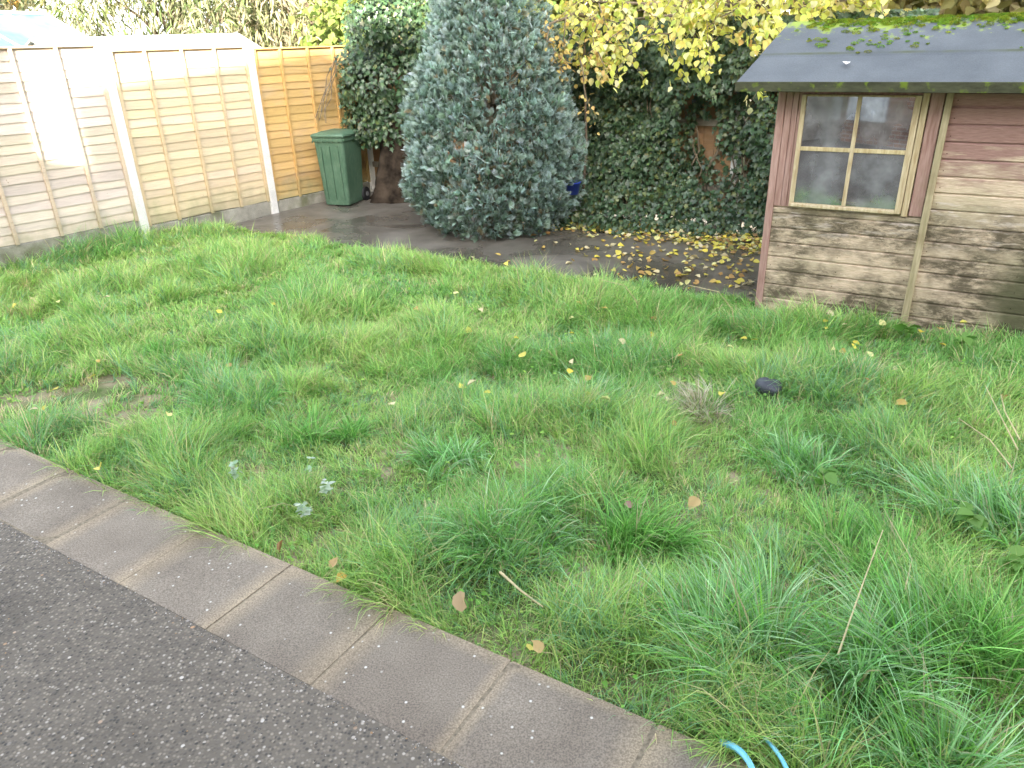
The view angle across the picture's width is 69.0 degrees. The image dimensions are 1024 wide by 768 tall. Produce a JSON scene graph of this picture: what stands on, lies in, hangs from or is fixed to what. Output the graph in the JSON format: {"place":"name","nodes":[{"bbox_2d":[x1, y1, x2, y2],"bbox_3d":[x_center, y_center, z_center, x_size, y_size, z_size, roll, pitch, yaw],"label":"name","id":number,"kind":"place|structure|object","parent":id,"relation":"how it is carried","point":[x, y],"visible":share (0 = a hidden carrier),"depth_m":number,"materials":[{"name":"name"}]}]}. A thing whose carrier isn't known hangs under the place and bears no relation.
{"place":"outdoors","nodes":[
{"label":"outdoors","id":0,"kind":"place"},
{"bbox_2d":[0,521,463,767],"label":"asphalt path","id":1,"kind":"structure","parent":0,"point":[293,738],"depth_m":2.64,"materials":[{"name":"grey asphalt"}]},
{"bbox_2d":[0,523,460,767],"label":"loose grit","id":2,"kind":"object","parent":1,"relation":"on","point":[207,736],"visible":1,"depth_m":2.76,"materials":[{"name":"grey gravel"}]},
{"bbox_2d":[12,0,549,45],"label":"sky","id":3,"kind":"structure","parent":0,"point":[132,16],"materials":[{"name":"white"}]},
{"bbox_2d":[172,56,749,220],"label":"ground","id":4,"kind":"structure","parent":0,"point":[476,187],"depth_m":11.79,"materials":[{"name":"brown soil"}]},
{"bbox_2d":[0,0,45,10],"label":"orange shrub","id":5,"kind":"object","parent":4,"relation":"on","point":[15,4],"visible":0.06,"depth_m":14.50,"materials":[{"name":"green plant"}]},
{"bbox_2d":[0,10,86,46],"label":"glasshouse","id":6,"kind":"structure","parent":4,"relation":"on","point":[19,28],"depth_m":10.40,"materials":[{"name":"white plastic"}]},
{"bbox_2d":[0,0,93,36],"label":"willow shrub","id":7,"kind":"object","parent":4,"relation":"on","point":[22,3],"visible":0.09,"depth_m":13.36,"materials":[{"name":"yellow plant"}]},
{"bbox_2d":[24,33,261,228],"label":"white roofed shed","id":8,"kind":"structure","parent":4,"relation":"on","point":[169,41],"depth_m":9.96,"materials":[{"name":"plastic"}]},
{"bbox_2d":[17,0,296,47],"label":"willow shrub","id":9,"kind":"object","parent":4,"relation":"on","point":[177,19],"visible":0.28,"depth_m":13.00,"materials":[{"name":"beige plant"}]},
{"bbox_2d":[0,42,375,271],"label":"garden fence","id":10,"kind":"object","parent":4,"relation":"on","point":[92,136],"visible":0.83,"depth_m":8.93,"materials":[{"name":"wood"}]},
{"bbox_2d":[216,0,368,47],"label":"willow shrub","id":11,"kind":"object","parent":4,"relation":"on","point":[290,33],"visible":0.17,"depth_m":13.32,"materials":[{"name":"yellow plant"}]},
{"bbox_2d":[0,446,657,767],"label":"slab bedding","id":12,"kind":"object","parent":4,"relation":"on","point":[509,667],"visible":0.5,"depth_m":2.94,"materials":[{"name":"grey concrete"}]},
{"bbox_2d":[0,439,756,767],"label":"patio edging","id":13,"kind":"object","parent":12,"relation":"on","point":[427,689],"visible":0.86,"depth_m":2.85,"materials":[{"name":"grey concrete"}]},
{"bbox_2d":[251,0,416,43],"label":"tree","id":14,"kind":"object","parent":4,"relation":"on","point":[287,20],"depth_m":21.09,"materials":[{"name":"yellow plant"}]},
{"bbox_2d":[289,0,464,51],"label":"shrub","id":15,"kind":"object","parent":4,"relation":"on","point":[331,34],"visible":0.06,"depth_m":12.45,"materials":[{"name":"yellow plant"}]},
{"bbox_2d":[412,0,632,57],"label":"tree","id":16,"kind":"object","parent":4,"relation":"on","point":[553,11],"visible":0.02,"depth_m":11.49,"materials":[{"name":"yellow plant"}]},
{"bbox_2d":[580,0,696,118],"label":"tree","id":17,"kind":"object","parent":4,"relation":"on","point":[632,11],"visible":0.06,"depth_m":11.76,"materials":[{"name":"yellow plant"}]},
{"bbox_2d":[500,0,891,114],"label":"yellow tree","id":18,"kind":"object","parent":4,"relation":"on","point":[689,23],"visible":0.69,"depth_m":7.82,"materials":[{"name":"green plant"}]},
{"bbox_2d":[501,7,939,242],"bbox_3d":[1.920,-2.840,8.408,4.899,2.400,1.194,13,29,29],"label":"ivy hedge","id":19,"kind":"object","parent":4,"relation":"on","point":[657,101],"visible":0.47,"depth_m":8.76,"materials":[{"name":"green plant"}]},
{"bbox_2d":[649,0,962,56],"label":"tree","id":20,"kind":"object","parent":4,"relation":"on","point":[890,4],"visible":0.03,"depth_m":9.60,"materials":[{"name":"yellow plant"}]},
{"bbox_2d":[858,0,1023,15],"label":"tree","id":21,"kind":"object","parent":4,"relation":"on","point":[957,7],"visible":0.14,"depth_m":8.33,"materials":[{"name":"yellow plant"}]},
{"bbox_2d":[231,192,761,302],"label":"concrete hardstand","id":22,"kind":"structure","parent":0,"point":[367,221],"depth_m":8.45,"materials":[{"name":"grey concrete"}]},
{"bbox_2d":[310,128,369,204],"bbox_3d":[-2.461,-3.144,10.791,0.525,1.030,0.686,6,26,16],"label":"wheelie bin","id":23,"kind":"object","parent":22,"relation":"on","point":[338,151],"visible":0.96,"depth_m":10.57,"materials":[{"name":"green plastic"}]},
{"bbox_2d":[369,101,441,203],"bbox_3d":[-1.592,-3.407,10.863,1.212,1.450,0.766,-2,25,0],"label":"tree stump","id":24,"kind":"object","parent":22,"relation":"on","point":[387,188],"visible":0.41,"depth_m":10.76,"materials":[{"name":"brown wood"}]},
{"bbox_2d":[315,0,527,152],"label":"ivy bush","id":25,"kind":"object","parent":22,"relation":"on","point":[362,58],"visible":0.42,"depth_m":10.11,"materials":[{"name":"green plant"}]},
{"bbox_2d":[396,0,588,242],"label":"blue cypress","id":26,"kind":"object","parent":22,"relation":"on","point":[425,172],"visible":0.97,"depth_m":8.19,"materials":[{"name":"plant"}]},
{"bbox_2d":[564,180,580,194],"bbox_3d":[0.709,-2.318,8.801,0.216,0.142,0.216,-2,25,0],"label":"blue tub","id":27,"kind":"object","parent":26,"relation":"in","point":[574,189],"visible":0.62,"depth_m":8.73,"materials":[{"name":"plastic"}]},
{"bbox_2d":[365,55,777,222],"bbox_3d":[1.895,-3.010,9.119,9.452,2.020,0.110,13,29,28],"label":"back fence","id":28,"kind":"object","parent":22,"relation":"on","point":[707,139],"visible":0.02,"depth_m":8.94,"materials":[{"name":"wood"}]},
{"bbox_2d":[531,1,623,211],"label":"orange sapling","id":29,"kind":"object","parent":22,"relation":"on","point":[566,51],"visible":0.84,"depth_m":8.19,"materials":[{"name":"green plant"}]},
{"bbox_2d":[511,212,761,253],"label":"leaf litter","id":30,"kind":"object","parent":22,"relation":"on","point":[725,239],"visible":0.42,"depth_m":8.40,"materials":[{"name":"yellow plant"}]},
{"bbox_2d":[735,11,1023,341],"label":"garden shed","id":31,"kind":"structure","parent":22,"relation":"on","point":[896,181],"depth_m":5.44,"materials":[{"name":"brown wood"}]},
{"bbox_2d":[788,93,930,216],"bbox_3d":[2.527,-1.695,5.493,0.840,0.850,0.050,13,29,28],"label":"window frame","id":32,"kind":"structure","parent":31,"relation":"in","point":[853,152],"depth_m":5.48,"materials":[{"name":"beige wood"}]},
{"bbox_2d":[0,217,1023,767],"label":"lawn","id":33,"kind":"structure","parent":0,"point":[94,394],"depth_m":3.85,"materials":[{"name":"green plant"}]},
{"bbox_2d":[129,333,191,363],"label":"grass tussock","id":34,"kind":"object","parent":33,"relation":"on","point":[153,346],"depth_m":5.66,"materials":[{"name":"green plant"}]},
{"bbox_2d":[175,352,292,422],"bbox_3d":[-1.764,0.035,4.852,0.872,0.336,0.834,18,31,36],"label":"grass tussock","id":35,"kind":"object","parent":33,"relation":"on","point":[271,395],"depth_m":4.84,"materials":[{"name":"green plant"}]},
{"bbox_2d":[227,460,242,479],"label":"pale weed","id":36,"kind":"object","parent":33,"relation":"on","point":[234,473],"visible":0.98,"depth_m":3.90,"materials":[{"name":"white plant"}]},
{"bbox_2d":[277,540,282,551],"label":"leaf","id":37,"kind":"object","parent":33,"relation":"on","point":[279,543],"visible":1,"depth_m":3.37,"materials":[{"name":"brown plant"}]},
{"bbox_2d":[293,501,311,516],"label":"pale weed","id":38,"kind":"object","parent":33,"relation":"on","point":[306,510],"visible":1,"depth_m":3.53,"materials":[{"name":"white plant"}]},
{"bbox_2d":[305,457,314,471],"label":"pale weed","id":39,"kind":"object","parent":33,"relation":"on","point":[309,467],"visible":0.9,"depth_m":3.92,"materials":[{"name":"white plant"}]},
{"bbox_2d":[249,394,380,461],"bbox_3d":[-1.163,0.220,4.412,0.720,0.304,0.659,-20,31,-34],"label":"grass tussock","id":40,"kind":"object","parent":33,"relation":"on","point":[356,428],"depth_m":4.42,"materials":[{"name":"green plant"}]},
{"bbox_2d":[318,479,335,493],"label":"pale weed","id":41,"kind":"object","parent":33,"relation":"on","point":[327,487],"visible":1,"depth_m":3.69,"materials":[{"name":"white plant"}]},
{"bbox_2d":[329,557,337,567],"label":"leaf","id":42,"kind":"object","parent":33,"relation":"on","point":[333,562],"visible":1,"depth_m":3.21,"materials":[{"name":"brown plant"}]},
{"bbox_2d":[336,571,346,581],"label":"leaf","id":43,"kind":"object","parent":33,"relation":"on","point":[340,573],"visible":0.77,"depth_m":3.15,"materials":[{"name":"yellow plant"}]},
{"bbox_2d":[390,422,502,494],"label":"grass tussock","id":44,"kind":"object","parent":33,"relation":"on","point":[457,451],"depth_m":4.11,"materials":[{"name":"green plant"}]},
{"bbox_2d":[452,591,466,611],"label":"leaf","id":45,"kind":"object","parent":33,"relation":"on","point":[458,603],"visible":1,"depth_m":2.95,"materials":[{"name":"brown plant"}]},
{"bbox_2d":[397,436,609,596],"bbox_3d":[0.033,0.560,3.428,0.847,0.436,1.132,19,32,37],"label":"grass tussock","id":46,"kind":"object","parent":33,"relation":"on","point":[504,548],"depth_m":3.38,"materials":[{"name":"green plant"}]},
{"bbox_2d":[0,228,1023,751],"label":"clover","id":47,"kind":"object","parent":33,"relation":"on","point":[478,602],"visible":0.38,"depth_m":4.14,"materials":[{"name":"green plant"}]},
{"bbox_2d":[499,571,542,607],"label":"dry stem","id":48,"kind":"object","parent":33,"relation":"on","point":[512,583],"visible":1,"depth_m":2.99,"materials":[{"name":"plant"}]},
{"bbox_2d":[526,644,532,649],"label":"leaf","id":49,"kind":"object","parent":33,"relation":"on","point":[529,646],"visible":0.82,"depth_m":2.76,"materials":[{"name":"yellow plant"}]},
{"bbox_2d":[531,640,543,652],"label":"leaf","id":50,"kind":"object","parent":33,"relation":"on","point":[538,646],"visible":1,"depth_m":2.73,"materials":[{"name":"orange plant"}]},
{"bbox_2d":[557,348,646,437],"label":"grass tussock","id":51,"kind":"object","parent":33,"relation":"on","point":[605,385],"depth_m":4.71,"materials":[{"name":"green plant"}]},
{"bbox_2d":[599,279,638,311],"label":"dry stem","id":52,"kind":"object","parent":33,"relation":"on","point":[625,287],"visible":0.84,"depth_m":5.94,"materials":[{"name":"plant"}]},
{"bbox_2d":[568,473,734,570],"bbox_3d":[0.620,0.595,3.384,0.789,0.343,0.628,-2,25,0],"label":"grass tussock","id":53,"kind":"object","parent":33,"relation":"on","point":[640,527],"depth_m":3.39,"materials":[{"name":"green plant"}]},
{"bbox_2d":[625,501,632,507],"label":"leaf","id":54,"kind":"object","parent":53,"relation":"on","point":[629,504],"visible":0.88,"depth_m":3.46,"materials":[{"name":"brown plant"}]},
{"bbox_2d":[688,496,700,509],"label":"leaf","id":55,"kind":"object","parent":53,"relation":"on","point":[695,501],"visible":1,"depth_m":3.50,"materials":[{"name":"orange plant"}]},
{"bbox_2d":[648,371,747,432],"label":"grass tussock","id":56,"kind":"object","parent":33,"relation":"on","point":[699,396],"depth_m":4.52,"materials":[{"name":"plant"}]},
{"bbox_2d":[689,285,734,325],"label":"dry stem","id":57,"kind":"object","parent":33,"relation":"on","point":[723,298],"visible":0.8,"depth_m":5.69,"materials":[{"name":"plant"}]},
{"bbox_2d":[613,508,880,737],"bbox_3d":[0.820,0.799,2.811,1.097,0.530,1.066,-2,25,0],"label":"grass tussock","id":58,"kind":"object","parent":33,"relation":"on","point":[738,589],"depth_m":2.79,"materials":[{"name":"green plant"}]},
{"bbox_2d":[719,737,788,767],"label":"blue tube","id":59,"kind":"object","parent":33,"relation":"on","point":[741,752],"visible":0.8,"depth_m":2.26,"materials":[{"name":"plastic"}]},
{"bbox_2d":[755,377,781,395],"bbox_3d":[1.639,0.017,4.752,0.170,0.114,0.167,-2,25,0],"label":"deflated ball","id":60,"kind":"object","parent":33,"relation":"on","point":[761,385],"visible":0.82,"depth_m":4.70,"materials":[{"name":"rubber"}]},
{"bbox_2d":[728,411,871,507],"bbox_3d":[1.510,0.353,3.934,0.800,0.303,0.656,7,26,19],"label":"grass tussock","id":61,"kind":"object","parent":33,"relation":"on","point":[799,456],"depth_m":3.97,"materials":[{"name":"green plant"}]},
{"bbox_2d":[809,467,838,485],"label":"broad weed","id":62,"kind":"object","parent":33,"relation":"on","point":[831,474],"visible":0.97,"depth_m":3.67,"materials":[{"name":"green plant"}]},
{"bbox_2d":[724,539,1023,767],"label":"grass tussock","id":63,"kind":"object","parent":33,"relation":"on","point":[876,666],"depth_m":2.45,"materials":[{"name":"green plant"}]},
{"bbox_2d":[837,530,882,655],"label":"dry stem","id":64,"kind":"object","parent":63,"relation":"on","point":[840,647],"visible":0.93,"depth_m":2.63,"materials":[{"name":"plant"}]},
{"bbox_2d":[771,471,994,611],"bbox_3d":[1.612,0.664,3.203,0.928,0.380,0.946,4,25,11],"label":"grass tussock","id":65,"kind":"object","parent":33,"relation":"on","point":[848,529],"depth_m":3.31,"materials":[{"name":"green plant"}]},
{"bbox_2d":[895,399,907,404],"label":"lawn leaf","id":66,"kind":"object","parent":33,"relation":"on","point":[900,401],"visible":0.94,"depth_m":4.43,"materials":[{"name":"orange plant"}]},
{"bbox_2d":[893,322,920,333],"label":"broad weed","id":67,"kind":"object","parent":33,"relation":"on","point":[912,329],"visible":1,"depth_m":5.47,"materials":[{"name":"green plant"}]},
{"bbox_2d":[829,531,1023,750],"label":"grass tussock","id":68,"kind":"object","parent":33,"relation":"on","point":[1002,648],"depth_m":2.70,"materials":[{"name":"green plant"}]},
{"bbox_2d":[890,520,911,589],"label":"dry stem","id":69,"kind":"object","parent":68,"relation":"on","point":[908,554],"visible":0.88,"depth_m":2.90,"materials":[{"name":"plant"}]},
{"bbox_2d":[844,439,1023,566],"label":"grass tussock","id":70,"kind":"object","parent":33,"relation":"on","point":[1004,504],"depth_m":3.51,"materials":[{"name":"green plant"}]},
{"bbox_2d":[958,418,1012,467],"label":"dry stem","id":71,"kind":"object","parent":70,"relation":"on","point":[1008,463],"visible":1,"depth_m":3.71,"materials":[{"name":"plant"}]},
{"bbox_2d":[953,332,977,345],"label":"broad weed","id":72,"kind":"object","parent":33,"relation":"on","point":[967,338],"visible":0.96,"depth_m":5.19,"materials":[{"name":"green plant"}]},
{"bbox_2d":[955,501,988,533],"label":"broad weed","id":73,"kind":"object","parent":33,"relation":"on","point":[978,521],"visible":0.99,"depth_m":3.30,"materials":[{"name":"green plant"}]},
{"bbox_2d":[985,385,1018,449],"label":"dry stem","id":74,"kind":"object","parent":33,"relation":"on","point":[1003,422],"visible":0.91,"depth_m":3.89,"materials":[{"name":"plant"}]},
{"bbox_2d":[994,545,1023,583],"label":"broad weed","id":75,"kind":"object","parent":33,"relation":"on","point":[1018,556],"visible":0.92,"depth_m":3.05,"materials":[{"name":"green plant"}]},
{"bbox_2d":[1001,395,1020,439],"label":"dry stem","id":76,"kind":"object","parent":33,"relation":"on","point":[1009,420],"visible":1,"depth_m":3.98,"materials":[{"name":"plant"}]}
]}

